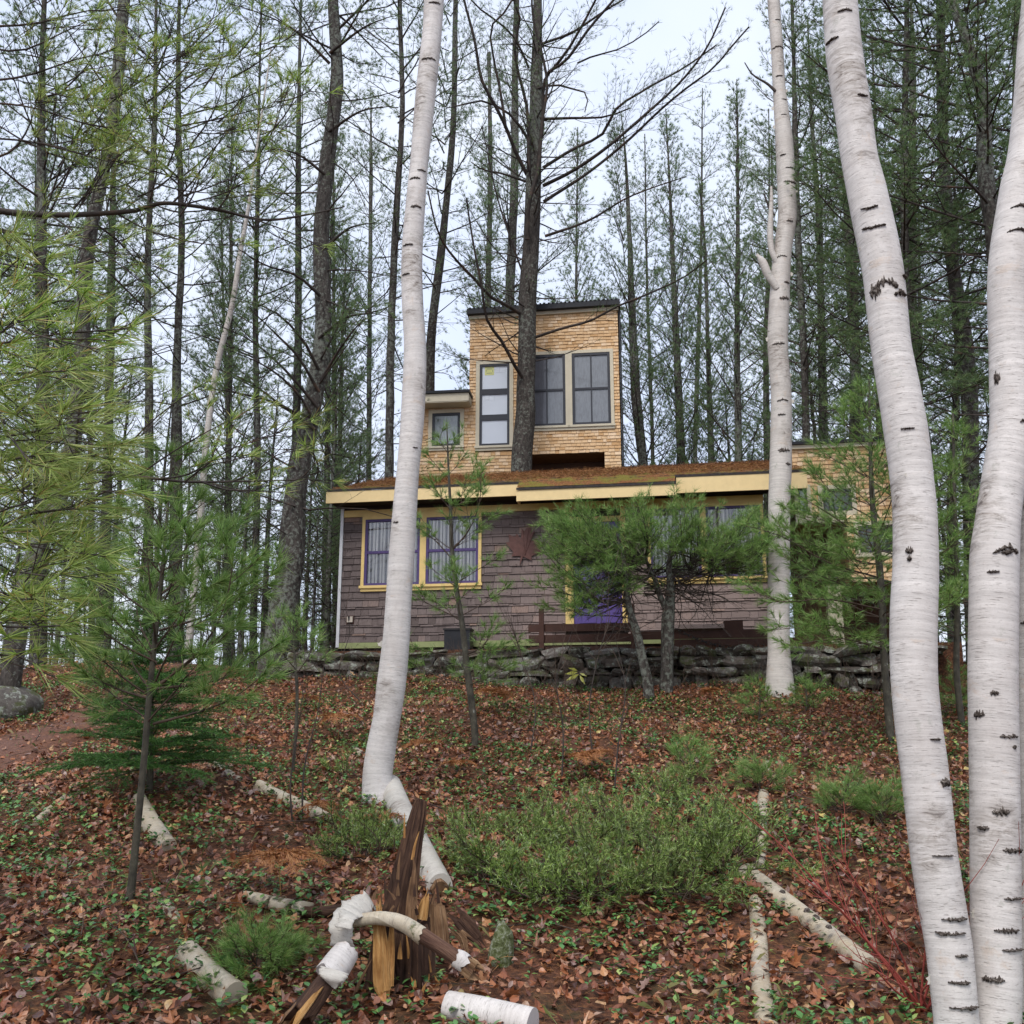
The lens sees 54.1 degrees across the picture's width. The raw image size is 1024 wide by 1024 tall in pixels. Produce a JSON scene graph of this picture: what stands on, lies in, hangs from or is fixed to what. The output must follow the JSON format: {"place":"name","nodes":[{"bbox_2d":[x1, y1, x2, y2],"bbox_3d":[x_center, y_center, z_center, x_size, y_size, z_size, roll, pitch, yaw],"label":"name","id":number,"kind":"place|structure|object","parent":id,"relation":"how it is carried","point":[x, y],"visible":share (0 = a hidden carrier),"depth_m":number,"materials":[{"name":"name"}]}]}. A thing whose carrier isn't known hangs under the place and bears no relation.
{"place":"outdoors","nodes":[
{"label":"outdoors","id":0,"kind":"place"},
{"bbox_2d":[0,663,231,777],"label":"path","id":1,"kind":"structure","parent":0,"point":[9,745],"depth_m":10.79,"materials":[{"name":"brown soil"}]},
{"bbox_2d":[0,0,1012,666],"label":"sky","id":2,"kind":"structure","parent":0,"point":[679,18],"materials":[{"name":"white"}]},
{"bbox_2d":[0,660,1023,1023],"bbox_3d":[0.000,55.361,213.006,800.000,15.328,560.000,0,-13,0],"label":"ground","id":3,"kind":"structure","parent":0,"point":[546,1001],"depth_m":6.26,"materials":[{"name":"brown plant"}]},
{"bbox_2d":[0,686,43,721],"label":"boulder","id":4,"kind":"object","parent":3,"relation":"on","point":[15,701],"visible":0.66,"depth_m":12.61,"materials":[{"name":"stone"}]},
{"bbox_2d":[0,88,102,665],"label":"pine tree","id":5,"kind":"object","parent":3,"relation":"on","point":[59,296],"visible":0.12,"depth_m":31.79,"materials":[{"name":"green plant"}]},
{"bbox_2d":[0,118,102,640],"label":"pine tree","id":6,"kind":"object","parent":3,"relation":"on","point":[25,161],"visible":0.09,"depth_m":37.76,"materials":[{"name":"green plant"}]},
{"bbox_2d":[0,0,185,665],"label":"pine tree","id":7,"kind":"object","parent":3,"relation":"on","point":[42,169],"visible":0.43,"depth_m":19.56,"materials":[{"name":"green plant"}]},
{"bbox_2d":[17,0,192,663],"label":"pine tree","id":8,"kind":"object","parent":3,"relation":"on","point":[111,322],"visible":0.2,"depth_m":24.67,"materials":[{"name":"green plant"}]},
{"bbox_2d":[52,345,171,657],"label":"fir tree","id":9,"kind":"object","parent":3,"relation":"on","point":[115,523],"visible":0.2,"depth_m":22.70,"materials":[{"name":"green plant"}]},
{"bbox_2d":[0,0,255,687],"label":"pine tree","id":10,"kind":"object","parent":3,"relation":"on","point":[13,677],"visible":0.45,"depth_m":14.05,"materials":[{"name":"green plant"}]},
{"bbox_2d":[46,0,233,657],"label":"pine tree","id":11,"kind":"object","parent":3,"relation":"on","point":[149,399],"visible":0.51,"depth_m":20.83,"materials":[{"name":"green plant"}]},
{"bbox_2d":[17,606,282,797],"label":"fir tree","id":12,"kind":"object","parent":3,"relation":"on","point":[117,760],"visible":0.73,"depth_m":8.27,"materials":[{"name":"green plant"}]},
{"bbox_2d":[43,427,302,907],"bbox_3d":[-2.173,0.977,6.190,1.798,3.194,1.569,0,-13,0],"label":"pine sapling","id":13,"kind":"object","parent":3,"relation":"on","point":[207,597],"visible":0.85,"depth_m":6.21,"materials":[{"name":"green plant"}]},
{"bbox_2d":[0,0,354,704],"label":"pine tree","id":14,"kind":"object","parent":3,"relation":"on","point":[78,478],"visible":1,"depth_m":4.68,"materials":[{"name":"green plant"}]},
{"bbox_2d":[56,0,302,663],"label":"pine tree","id":15,"kind":"object","parent":3,"relation":"on","point":[176,418],"visible":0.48,"depth_m":21.85,"materials":[{"name":"green plant"}]},
{"bbox_2d":[128,434,235,663],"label":"fir tree","id":16,"kind":"object","parent":3,"relation":"on","point":[186,558],"visible":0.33,"depth_m":17.79,"materials":[{"name":"green plant"}]},
{"bbox_2d":[175,940,247,1005],"bbox_3d":[-1.527,2.315,5.020,0.143,0.256,0.604,12,-18,-42],"label":"birch log","id":17,"kind":"object","parent":3,"relation":"on","point":[231,984],"visible":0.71,"depth_m":4.93,"materials":[{"name":"white wood"}]},
{"bbox_2d":[183,48,271,663],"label":"birch tree","id":18,"kind":"object","parent":3,"relation":"on","point":[209,414],"visible":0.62,"depth_m":18.78,"materials":[{"name":"grey plant"}]},
{"bbox_2d":[181,174,278,664],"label":"pine tree","id":19,"kind":"object","parent":3,"relation":"on","point":[189,345],"visible":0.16,"depth_m":33.05,"materials":[{"name":"green plant"}]},
{"bbox_2d":[169,106,292,665],"bbox_3d":[-7.505,-3.671,27.720,3.474,16.945,3.332,0,-13,0],"label":"pine tree","id":20,"kind":"object","parent":3,"relation":"on","point":[228,352],"visible":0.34,"depth_m":27.46,"materials":[{"name":"green plant"}]},
{"bbox_2d":[204,431,282,663],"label":"fir tree","id":21,"kind":"object","parent":3,"relation":"on","point":[240,637],"visible":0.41,"depth_m":18.87,"materials":[{"name":"green plant"}]},
{"bbox_2d":[155,0,336,668],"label":"pine tree","id":22,"kind":"object","parent":3,"relation":"on","point":[256,421],"visible":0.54,"depth_m":23.71,"materials":[{"name":"green plant"}]},
{"bbox_2d":[181,902,330,1000],"bbox_3d":[-1.253,2.279,5.075,0.721,0.598,0.664,0,-13,0],"label":"pine seedling","id":23,"kind":"object","parent":3,"relation":"on","point":[284,954],"visible":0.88,"depth_m":5.05,"materials":[{"name":"green plant"}]},
{"bbox_2d":[205,371,339,651],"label":"fir tree","id":24,"kind":"object","parent":3,"relation":"on","point":[267,515],"visible":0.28,"depth_m":24.63,"materials":[{"name":"green plant"}]},
{"bbox_2d":[229,842,331,895],"bbox_3d":[-1.338,2.094,5.789,0.398,0.378,0.807,9,-16,-35],"label":"dead fern","id":25,"kind":"object","parent":3,"relation":"on","point":[284,852],"visible":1,"depth_m":5.68,"materials":[{"name":"brown plant"}]},
{"bbox_2d":[199,0,371,651],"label":"pine tree","id":26,"kind":"object","parent":3,"relation":"on","point":[297,227],"visible":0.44,"depth_m":26.28,"materials":[{"name":"green plant"}]},
{"bbox_2d":[153,0,424,680],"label":"pine tree","id":27,"kind":"object","parent":3,"relation":"on","point":[292,529],"visible":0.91,"depth_m":17.31,"materials":[{"name":"brown plant"}]},
{"bbox_2d":[242,891,341,918],"bbox_3d":[-1.283,2.247,5.734,0.649,0.118,0.181,-4,-13,15],"label":"birch log","id":28,"kind":"object","parent":3,"relation":"on","point":[325,911],"visible":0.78,"depth_m":5.66,"materials":[{"name":"white wood"}]},
{"bbox_2d":[250,598,334,778],"bbox_3d":[-2.067,1.622,9.230,0.859,1.751,0.850,0,-13,0],"label":"pine seedling","id":29,"kind":"object","parent":3,"relation":"on","point":[317,629],"visible":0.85,"depth_m":9.29,"materials":[{"name":"green plant"}]},
{"bbox_2d":[295,504,340,651],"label":"fir tree","id":30,"kind":"object","parent":3,"relation":"on","point":[314,591],"visible":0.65,"depth_m":18.68,"materials":[{"name":"green plant"}]},
{"bbox_2d":[279,941,357,1023],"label":"birch log","id":31,"kind":"object","parent":3,"relation":"on","point":[335,966],"visible":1,"depth_m":4.45,"materials":[{"name":"white wood"}]},
{"bbox_2d":[275,203,368,651],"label":"pine tree","id":32,"kind":"object","parent":3,"relation":"on","point":[345,353],"visible":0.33,"depth_m":25.20,"materials":[{"name":"green plant"}]},
{"bbox_2d":[272,375,381,651],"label":"fir tree","id":33,"kind":"object","parent":3,"relation":"on","point":[327,599],"visible":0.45,"depth_m":19.96,"materials":[{"name":"green plant"}]},
{"bbox_2d":[274,67,384,647],"bbox_3d":[-5.371,-4.774,31.337,4.150,20.801,4.373,0,-13,0],"label":"pine tree","id":34,"kind":"object","parent":3,"relation":"on","point":[368,345],"visible":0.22,"depth_m":31.59,"materials":[{"name":"green plant"}]},
{"bbox_2d":[306,227,375,649],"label":"pine tree","id":35,"kind":"object","parent":3,"relation":"on","point":[356,364],"visible":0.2,"depth_m":30.51,"materials":[{"name":"green plant"}]},
{"bbox_2d":[287,102,403,481],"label":"pine tree","id":36,"kind":"object","parent":3,"relation":"on","point":[369,353],"visible":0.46,"depth_m":35.53,"materials":[{"name":"green plant"}]},
{"bbox_2d":[295,741,436,866],"bbox_3d":[-1.145,2.257,8.060,0.998,0.831,3.261,2,-13,-8],"label":"juniper bush","id":37,"kind":"object","parent":3,"relation":"on","point":[357,819],"visible":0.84,"depth_m":6.90,"materials":[{"name":"green plant"}]},
{"bbox_2d":[285,0,501,622],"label":"pine tree","id":38,"kind":"object","parent":3,"relation":"on","point":[390,414],"visible":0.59,"depth_m":23.13,"materials":[{"name":"green plant"}]},
{"bbox_2d":[361,0,443,803],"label":"birch tree","id":39,"kind":"object","parent":3,"relation":"on","point":[394,643],"visible":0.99,"depth_m":9.41,"materials":[{"name":"white plant"}]},
{"bbox_2d":[383,775,452,896],"bbox_3d":[-0.734,2.345,7.475,0.236,0.683,2.643,3,-13,-14],"label":"birch log","id":40,"kind":"object","parent":3,"relation":"on","point":[395,796],"visible":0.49,"depth_m":6.72,"materials":[{"name":"white wood"}]},
{"bbox_2d":[352,798,486,1003],"bbox_3d":[-0.445,1.947,5.046,0.640,0.975,0.384,0,-13,0],"label":"birch stump","id":41,"kind":"object","parent":3,"relation":"on","point":[394,953],"visible":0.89,"depth_m":5.02,"materials":[{"name":"brown wood"}]},
{"bbox_2d":[352,911,486,980],"bbox_3d":[-0.457,2.062,4.772,0.682,0.301,0.101,-2,-13,8],"label":"birch branch","id":42,"kind":"object","parent":41,"relation":"on","point":[464,963],"visible":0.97,"depth_m":4.74,"materials":[{"name":"white plant"}]},
{"bbox_2d":[328,890,375,946],"bbox_3d":[-0.779,1.969,4.855,0.162,0.221,0.352,-2,-13,9],"label":"bark sheet","id":43,"kind":"object","parent":42,"relation":"on","point":[347,913],"visible":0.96,"depth_m":4.76,"materials":[{"name":"white wood"}]},
{"bbox_2d":[331,0,523,527],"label":"pine tree","id":44,"kind":"object","parent":3,"relation":"on","point":[431,332],"visible":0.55,"depth_m":25.24,"materials":[{"name":"green plant"}]},
{"bbox_2d":[408,418,535,749],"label":"pine sapling","id":45,"kind":"object","parent":3,"relation":"on","point":[452,569],"visible":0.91,"depth_m":11.01,"materials":[{"name":"green plant"}]},
{"bbox_2d":[447,52,518,389],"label":"pine tree","id":46,"kind":"object","parent":3,"relation":"on","point":[488,227],"visible":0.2,"depth_m":33.95,"materials":[{"name":"green plant"}]},
{"bbox_2d":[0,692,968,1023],"bbox_3d":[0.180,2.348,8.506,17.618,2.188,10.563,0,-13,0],"label":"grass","id":47,"kind":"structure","parent":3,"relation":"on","point":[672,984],"depth_m":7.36,"materials":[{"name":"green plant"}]},
{"bbox_2d":[0,673,969,1023],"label":"fallen twigs","id":48,"kind":"object","parent":3,"relation":"on","point":[438,821],"visible":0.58,"depth_m":8.34,"materials":[{"name":"brown wood"}]},
{"bbox_2d":[441,990,538,1023],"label":"birch log","id":49,"kind":"object","parent":3,"relation":"on","point":[489,1010],"visible":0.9,"depth_m":4.55,"materials":[{"name":"white wood"}]},
{"bbox_2d":[487,919,513,967],"bbox_3d":[-0.058,2.336,5.340,0.131,0.312,0.180,-3,-13,13],"label":"mossy stub","id":50,"kind":"object","parent":3,"relation":"on","point":[502,944],"visible":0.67,"depth_m":5.32,"materials":[{"name":"green plant"}]},
{"bbox_2d":[0,662,1023,1023],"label":"ground plants","id":51,"kind":"object","parent":3,"relation":"on","point":[484,894],"visible":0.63,"depth_m":7.04,"materials":[{"name":"green plant"}]},
{"bbox_2d":[438,0,599,387],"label":"pine tree","id":52,"kind":"object","parent":3,"relation":"on","point":[510,274],"visible":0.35,"depth_m":29.54,"materials":[{"name":"green plant"}]},
{"bbox_2d":[544,126,626,404],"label":"pine tree","id":53,"kind":"object","parent":3,"relation":"on","point":[579,209],"visible":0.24,"depth_m":37.01,"materials":[{"name":"green plant"}]},
{"bbox_2d":[520,512,671,701],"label":"pine tree","id":54,"kind":"object","parent":3,"relation":"on","point":[578,599],"visible":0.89,"depth_m":13.97,"materials":[{"name":"green plant"}]},
{"bbox_2d":[257,627,948,699],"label":"dry stalks","id":55,"kind":"object","parent":3,"relation":"on","point":[580,685],"visible":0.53,"depth_m":14.87,"materials":[{"name":"brown plant"}]},
{"bbox_2d":[279,640,947,693],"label":"stone wall","id":56,"kind":"structure","parent":3,"relation":"on","point":[738,653],"depth_m":15.12,"materials":[{"name":"grey stone"}]},
{"bbox_2d":[528,604,635,650],"bbox_3d":[1.088,1.844,15.745,1.686,0.751,0.095,-2,-13,9],"label":"bench","id":57,"kind":"object","parent":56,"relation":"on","point":[541,627],"visible":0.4,"depth_m":15.75,"materials":[{"name":"brown wood"}]},
{"bbox_2d":[430,773,827,914],"bbox_3d":[0.694,2.212,6.950,2.552,0.802,2.676,0,-13,0],"label":"juniper bush","id":58,"kind":"object","parent":3,"relation":"on","point":[713,839],"visible":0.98,"depth_m":6.36,"materials":[{"name":"green plant"}]},
{"bbox_2d":[594,109,699,465],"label":"pine tree","id":59,"kind":"object","parent":3,"relation":"on","point":[634,373],"visible":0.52,"depth_m":26.63,"materials":[{"name":"green plant"}]},
{"bbox_2d":[334,642,966,695],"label":"terrace","id":60,"kind":"structure","parent":3,"relation":"on","point":[942,663],"depth_m":14.80,"materials":[{"name":"grey stone"}]},
{"bbox_2d":[326,459,807,650],"bbox_3d":[1.118,0.849,18.786,8.129,4.290,4.880,-2,-13,9],"label":"cabin","id":61,"kind":"object","parent":60,"relation":"on","point":[364,545],"visible":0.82,"depth_m":17.21,"materials":[{"name":"brown paint"}]},
{"bbox_2d":[363,518,419,585],"bbox_3d":[-2.097,0.707,17.654,1.003,1.187,0.089,-2,-13,9],"label":"window","id":62,"kind":"structure","parent":61,"relation":"in","point":[417,546],"depth_m":17.67,"materials":[{"name":"glass"}]},
{"bbox_2d":[425,516,477,583],"bbox_3d":[-1.035,0.667,17.481,0.931,1.187,0.089,-2,-13,9],"label":"window","id":63,"kind":"structure","parent":61,"relation":"in","point":[427,577],"depth_m":17.48,"materials":[{"name":"glass"}]},
{"bbox_2d":[419,298,623,476],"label":"tower","id":64,"kind":"structure","parent":61,"relation":"on","point":[578,408],"depth_m":22.71,"materials":[{"name":"beige wood"}]},
{"bbox_2d":[479,363,508,445],"bbox_3d":[-0.394,-2.433,22.777,0.687,1.953,0.065,-2,-13,7],"label":"window","id":65,"kind":"structure","parent":64,"relation":"in","point":[494,378],"depth_m":22.77,"materials":[{"name":"grey glass"}]},
{"bbox_2d":[535,354,565,425],"bbox_3d":[0.790,-2.747,22.700,0.844,1.705,0.065,-2,-13,7],"label":"window","id":66,"kind":"structure","parent":64,"relation":"in","point":[550,396],"depth_m":22.68,"materials":[{"name":"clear glass"}]},
{"bbox_2d":[572,352,610,424],"bbox_3d":[1.784,-2.774,22.581,0.860,1.705,0.065,-2,-13,7],"label":"window","id":67,"kind":"structure","parent":64,"relation":"in","point":[591,392],"depth_m":22.57,"materials":[{"name":"grey glass"}]},
{"bbox_2d":[425,0,752,471],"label":"pine tree","id":68,"kind":"object","parent":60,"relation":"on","point":[527,336],"visible":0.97,"depth_m":22.13,"materials":[{"name":"brown plant"}]},
{"bbox_2d":[641,620,795,645],"bbox_3d":[3.171,1.932,15.744,2.424,0.420,0.510,-2,-13,9],"label":"porch step","id":69,"kind":"object","parent":60,"relation":"on","point":[707,631],"visible":0.59,"depth_m":15.59,"materials":[{"name":"brown wood"}]},
{"bbox_2d":[790,437,892,643],"bbox_3d":[6.021,0.973,17.591,2.219,4.011,2.695,-2,-13,9],"label":"annex","id":70,"kind":"object","parent":60,"relation":"on","point":[799,448],"visible":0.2,"depth_m":17.00,"materials":[{"name":"beige wood"}]},
{"bbox_2d":[614,748,703,805],"bbox_3d":[1.232,2.219,8.445,0.764,0.478,1.037,-4,-14,18],"label":"juniper bush","id":71,"kind":"object","parent":3,"relation":"on","point":[664,781],"visible":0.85,"depth_m":8.37,"materials":[{"name":"green plant"}]},
{"bbox_2d":[528,478,791,694],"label":"pine tree","id":72,"kind":"object","parent":3,"relation":"on","point":[728,551],"visible":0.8,"depth_m":14.44,"materials":[{"name":"green plant"}]},
{"bbox_2d":[612,134,707,465],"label":"pine tree","id":73,"kind":"object","parent":3,"relation":"on","point":[644,218],"visible":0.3,"depth_m":33.34,"materials":[{"name":"green plant"}]},
{"bbox_2d":[636,108,723,464],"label":"pine tree","id":74,"kind":"object","parent":3,"relation":"on","point":[675,322],"visible":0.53,"depth_m":28.81,"materials":[{"name":"green plant"}]},
{"bbox_2d":[664,724,716,783],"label":"pine seedling","id":75,"kind":"object","parent":3,"relation":"on","point":[692,758],"visible":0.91,"depth_m":9.03,"materials":[{"name":"green plant"}]},
{"bbox_2d":[644,86,750,462],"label":"pine tree","id":76,"kind":"object","parent":3,"relation":"on","point":[702,163],"visible":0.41,"depth_m":46.31,"materials":[{"name":"green plant"}]},
{"bbox_2d":[655,174,763,462],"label":"pine tree","id":77,"kind":"object","parent":3,"relation":"on","point":[703,227],"visible":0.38,"depth_m":32.01,"materials":[{"name":"green plant"}]},
{"bbox_2d":[668,79,792,554],"bbox_3d":[6.064,-4.178,27.645,3.402,17.790,3.451,-8,-15,32],"label":"pine tree","id":78,"kind":"object","parent":3,"relation":"on","point":[736,397],"visible":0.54,"depth_m":27.75,"materials":[{"name":"green plant"}]},
{"bbox_2d":[692,146,824,633],"bbox_3d":[8.252,-3.602,32.697,4.626,19.153,3.948,0,-13,0],"label":"pine tree","id":79,"kind":"object","parent":3,"relation":"on","point":[765,395],"visible":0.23,"depth_m":32.97,"materials":[{"name":"green plant"}]},
{"bbox_2d":[724,751,797,793],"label":"pine seedling","id":80,"kind":"object","parent":3,"relation":"on","point":[757,770],"visible":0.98,"depth_m":8.61,"materials":[{"name":"green plant"}]},
{"bbox_2d":[749,894,778,1023],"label":"birch log","id":81,"kind":"object","parent":3,"relation":"on","point":[764,998],"visible":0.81,"depth_m":5.28,"materials":[{"name":"white wood"}]},
{"bbox_2d":[744,0,796,697],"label":"birch tree","id":82,"kind":"object","parent":3,"relation":"on","point":[779,675],"visible":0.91,"depth_m":15.30,"materials":[{"name":"white plant"}]},
{"bbox_2d":[719,0,887,607],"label":"pine tree","id":83,"kind":"object","parent":3,"relation":"on","point":[804,352],"visible":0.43,"depth_m":19.67,"materials":[{"name":"green plant"}]},
{"bbox_2d":[739,863,882,976],"bbox_3d":[1.742,2.372,5.889,0.206,0.439,1.480,3,-13,-13],"label":"birch log","id":84,"kind":"object","parent":3,"relation":"on","point":[802,912],"visible":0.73,"depth_m":5.81,"materials":[{"name":"white wood"}]},
{"bbox_2d":[749,20,873,610],"bbox_3d":[7.872,-4.772,25.619,3.668,18.264,3.631,0,-13,0],"label":"pine tree","id":85,"kind":"object","parent":3,"relation":"on","point":[823,429],"visible":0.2,"depth_m":25.72,"materials":[{"name":"green plant"}]},
{"bbox_2d":[805,753,891,815],"bbox_3d":[2.537,2.085,7.671,0.644,0.509,0.707,0,-13,0],"label":"pine seedling","id":86,"kind":"object","parent":3,"relation":"on","point":[833,790],"visible":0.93,"depth_m":7.66,"materials":[{"name":"green plant"}]},
{"bbox_2d":[722,372,978,743],"bbox_3d":[4.039,0.413,11.431,2.743,4.473,2.718,-7,-15,28],"label":"pine sapling","id":87,"kind":"object","parent":3,"relation":"on","point":[879,558],"visible":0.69,"depth_m":11.28,"materials":[{"name":"green plant"}]},
{"bbox_2d":[727,0,987,636],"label":"pine tree","id":88,"kind":"object","parent":3,"relation":"on","point":[816,357],"visible":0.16,"depth_m":23.90,"materials":[{"name":"green plant"}]},
{"bbox_2d":[711,783,1023,1011],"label":"red twig shrub","id":89,"kind":"object","parent":3,"relation":"on","point":[896,976],"visible":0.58,"depth_m":4.69,"materials":[{"name":"red plant"}]},
{"bbox_2d":[837,764,904,823],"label":"pine seedling","id":90,"kind":"object","parent":3,"relation":"on","point":[890,795],"visible":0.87,"depth_m":7.50,"materials":[{"name":"green plant"}]},
{"bbox_2d":[725,0,1020,661],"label":"pine tree","id":91,"kind":"object","parent":3,"relation":"on","point":[904,233],"visible":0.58,"depth_m":16.55,"materials":[{"name":"green plant"}]},
{"bbox_2d":[759,0,1021,661],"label":"pine tree","id":92,"kind":"object","parent":3,"relation":"on","point":[971,364],"visible":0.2,"depth_m":18.15,"materials":[{"name":"green plant"}]},
{"bbox_2d":[808,47,976,539],"bbox_3d":[8.320,-3.842,22.463,3.103,15.398,3.201,7,-15,-29],"label":"pine tree","id":93,"kind":"object","parent":3,"relation":"on","point":[911,272],"visible":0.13,"depth_m":22.67,"materials":[{"name":"green plant"}]},
{"bbox_2d":[822,0,979,1023],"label":"birch tree","id":94,"kind":"object","parent":3,"relation":"on","point":[927,793],"visible":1,"depth_m":4.99,"materials":[{"name":"white plant"}]},
{"bbox_2d":[787,0,1020,619],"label":"pine tree","id":95,"kind":"object","parent":3,"relation":"on","point":[986,188],"visible":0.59,"depth_m":15.45,"materials":[{"name":"green plant"}]},
{"bbox_2d":[857,0,985,618],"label":"pine tree","id":96,"kind":"object","parent":3,"relation":"on","point":[912,109],"visible":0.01,"depth_m":28.71,"materials":[{"name":"green plant"}]},
{"bbox_2d":[869,407,983,726],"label":"pine sapling","id":97,"kind":"object","parent":3,"relation":"on","point":[956,667],"visible":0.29,"depth_m":11.96,"materials":[{"name":"green plant"}]},
{"bbox_2d":[910,136,988,641],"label":"pine tree","id":98,"kind":"object","parent":3,"relation":"on","point":[956,398],"visible":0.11,"depth_m":20.04,"materials":[{"name":"green plant"}]},
{"bbox_2d":[894,0,1020,616],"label":"pine tree","id":99,"kind":"object","parent":3,"relation":"on","point":[963,169],"visible":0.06,"depth_m":21.53,"materials":[{"name":"green plant"}]},
{"bbox_2d":[967,0,1023,1023],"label":"birch tree","id":100,"kind":"object","parent":3,"relation":"on","point":[996,898],"visible":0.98,"depth_m":4.89,"materials":[{"name":"white plant"}]},
{"bbox_2d":[1019,499,1023,1022],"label":"birch tree","id":101,"kind":"object","parent":3,"relation":"on","point":[1021,661],"visible":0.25,"depth_m":5.07,"materials":[{"name":"white plant"}]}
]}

